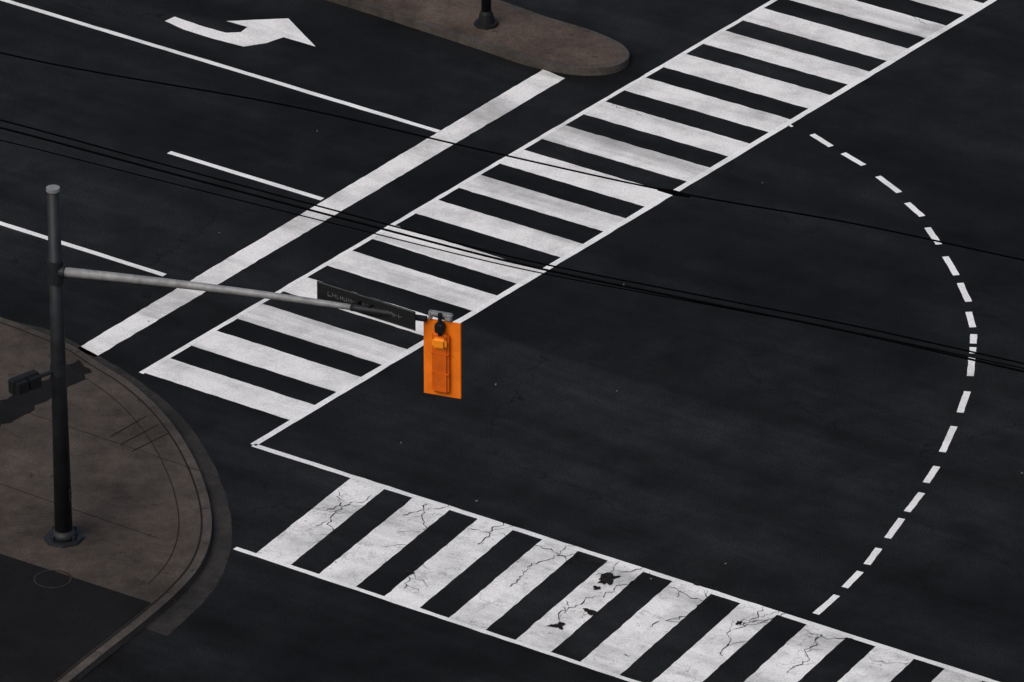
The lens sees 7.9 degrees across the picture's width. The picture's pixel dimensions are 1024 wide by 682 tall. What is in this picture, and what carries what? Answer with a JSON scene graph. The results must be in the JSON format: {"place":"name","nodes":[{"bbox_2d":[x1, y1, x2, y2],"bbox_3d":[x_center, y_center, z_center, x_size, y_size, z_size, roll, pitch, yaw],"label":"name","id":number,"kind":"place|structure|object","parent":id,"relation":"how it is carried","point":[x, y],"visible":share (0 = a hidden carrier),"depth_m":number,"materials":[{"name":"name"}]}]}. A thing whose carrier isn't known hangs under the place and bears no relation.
{"place":"outdoors","nodes":[
{"label":"outdoors","id":0,"kind":"place"},
{"bbox_2d":[0,323,200,681],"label":"pavement","id":1,"kind":"structure","parent":0,"point":[119,484],"depth_m":124.87,"materials":[{"name":"concrete"}]},
{"bbox_2d":[0,360,91,425],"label":"asphalt patch","id":2,"kind":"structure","parent":1,"relation":"on","point":[28,401],"depth_m":127.76,"materials":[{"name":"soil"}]},
{"bbox_2d":[0,554,150,681],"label":"asphalt patch","id":3,"kind":"object","parent":1,"relation":"on","point":[50,634],"visible":1,"depth_m":120.82,"materials":[{"name":"black asphalt"}]},
{"bbox_2d":[33,570,71,587],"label":"utility cover","id":4,"kind":"object","parent":3,"relation":"on","point":[52,570],"visible":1,"depth_m":122.01,"materials":[{"name":"metal"}]},
{"bbox_2d":[0,322,219,681],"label":"pavement joints","id":5,"kind":"object","parent":1,"relation":"on","point":[187,466],"visible":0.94,"depth_m":125.40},
{"bbox_2d":[44,185,461,547],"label":"traffic signal","id":6,"kind":"object","parent":1,"relation":"on","point":[442,358],"visible":1,"depth_m":120.57,"materials":[{"name":"metal"}]},
{"bbox_2d":[8,362,66,394],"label":"pedestrian signal","id":7,"kind":"object","parent":6,"relation":"attached to","point":[23,383],"visible":1,"depth_m":121.34,"materials":[{"name":"black paint"}]},
{"bbox_2d":[317,281,415,330],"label":"street name sign","id":8,"kind":"object","parent":6,"relation":"attached to","point":[404,317],"visible":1,"depth_m":119.25,"materials":[{"name":"black metal"}]},
{"bbox_2d":[0,0,1023,681],"bbox_3d":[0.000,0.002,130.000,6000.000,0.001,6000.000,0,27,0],"label":"asphalt road","id":9,"kind":"structure","parent":0,"point":[784,466],"depth_m":130.68,"materials":[{"name":"black asphalt"}]},
{"bbox_2d":[0,221,165,275],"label":"lane line","id":10,"kind":"object","parent":9,"relation":"on","point":[83,249],"visible":0.92,"depth_m":133.18,"materials":[{"name":"paint"}]},
{"bbox_2d":[0,317,211,681],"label":"kerb","id":11,"kind":"structure","parent":9,"relation":"on","point":[137,625],"depth_m":122.69,"materials":[{"name":"concrete"}]},
{"bbox_2d":[5,318,231,635],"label":"gutter","id":12,"kind":"object","parent":9,"relation":"on","point":[187,603],"visible":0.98,"depth_m":124.04,"materials":[{"name":"concrete"}]},
{"bbox_2d":[0,0,440,131],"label":"lane line","id":13,"kind":"object","parent":9,"relation":"on","point":[224,66],"visible":1,"depth_m":140.16,"materials":[{"name":"paint"}]},
{"bbox_2d":[166,17,314,46],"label":"turn arrow marking","id":14,"kind":"object","parent":9,"relation":"on","point":[260,31],"visible":1,"depth_m":141.58,"materials":[{"name":"paint"}]},
{"bbox_2d":[168,151,322,199],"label":"lane line","id":15,"kind":"object","parent":9,"relation":"on","point":[246,176],"visible":1,"depth_m":135.94,"materials":[{"name":"paint"}]},
{"bbox_2d":[78,70,564,356],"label":"stop line","id":16,"kind":"object","parent":9,"relation":"on","point":[512,98],"visible":0.94,"depth_m":134.86,"materials":[{"name":"paint"}]},
{"bbox_2d":[327,0,628,75],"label":"median island","id":17,"kind":"structure","parent":9,"relation":"on","point":[520,35],"depth_m":141.15,"materials":[{"name":"concrete"}]},
{"bbox_2d":[474,0,498,29],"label":"street lamp","id":18,"kind":"object","parent":17,"relation":"on","point":[486,20],"visible":1,"depth_m":141.30,"materials":[{"name":"black metal"}]},
{"bbox_2d":[139,0,995,445],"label":"zebra crossing","id":19,"kind":"object","parent":9,"relation":"on","point":[293,410],"visible":0.96,"depth_m":135.31,"materials":[{"name":"paint"}]},
{"bbox_2d":[304,4,922,668],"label":"pavement cracks","id":20,"kind":"object","parent":9,"relation":"on","point":[608,578],"visible":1,"depth_m":122.26,"materials":[{"name":"asphalt"}]},
{"bbox_2d":[234,444,998,681],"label":"zebra crossing","id":21,"kind":"object","parent":9,"relation":"on","point":[627,644],"visible":1,"depth_m":121.74,"materials":[{"name":"paint"}]},
{"bbox_2d":[789,124,976,614],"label":"dashed guide line","id":22,"kind":"object","parent":9,"relation":"on","point":[855,576],"visible":0.97,"depth_m":128.05,"materials":[{"name":"paint"}]},
{"bbox_2d":[0,127,1023,372],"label":"overhead wire","id":23,"kind":"object","parent":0,"point":[512,261],"visible":1,"depth_m":114.73,"materials":[{"name":"black rubber"}]},
{"bbox_2d":[0,119,1023,363],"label":"overhead wire","id":24,"kind":"object","parent":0,"point":[508,255],"visible":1,"depth_m":114.83,"materials":[{"name":"black rubber"}]},
{"bbox_2d":[0,52,1023,260],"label":"overhead wire","id":25,"kind":"object","parent":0,"point":[511,156],"visible":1,"depth_m":118.20,"materials":[{"name":"black rubber"}]},
{"bbox_2d":[657,188,690,197],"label":"wire splice","id":26,"kind":"object","parent":25,"relation":"attached to","point":[674,192],"visible":1,"depth_m":116.93,"materials":[{"name":"black rubber"}]},
{"bbox_2d":[0,140,1023,368],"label":"overhead wire","id":27,"kind":"object","parent":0,"point":[461,254],"visible":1,"depth_m":115.22,"materials":[{"name":"black rubber"}]}
]}

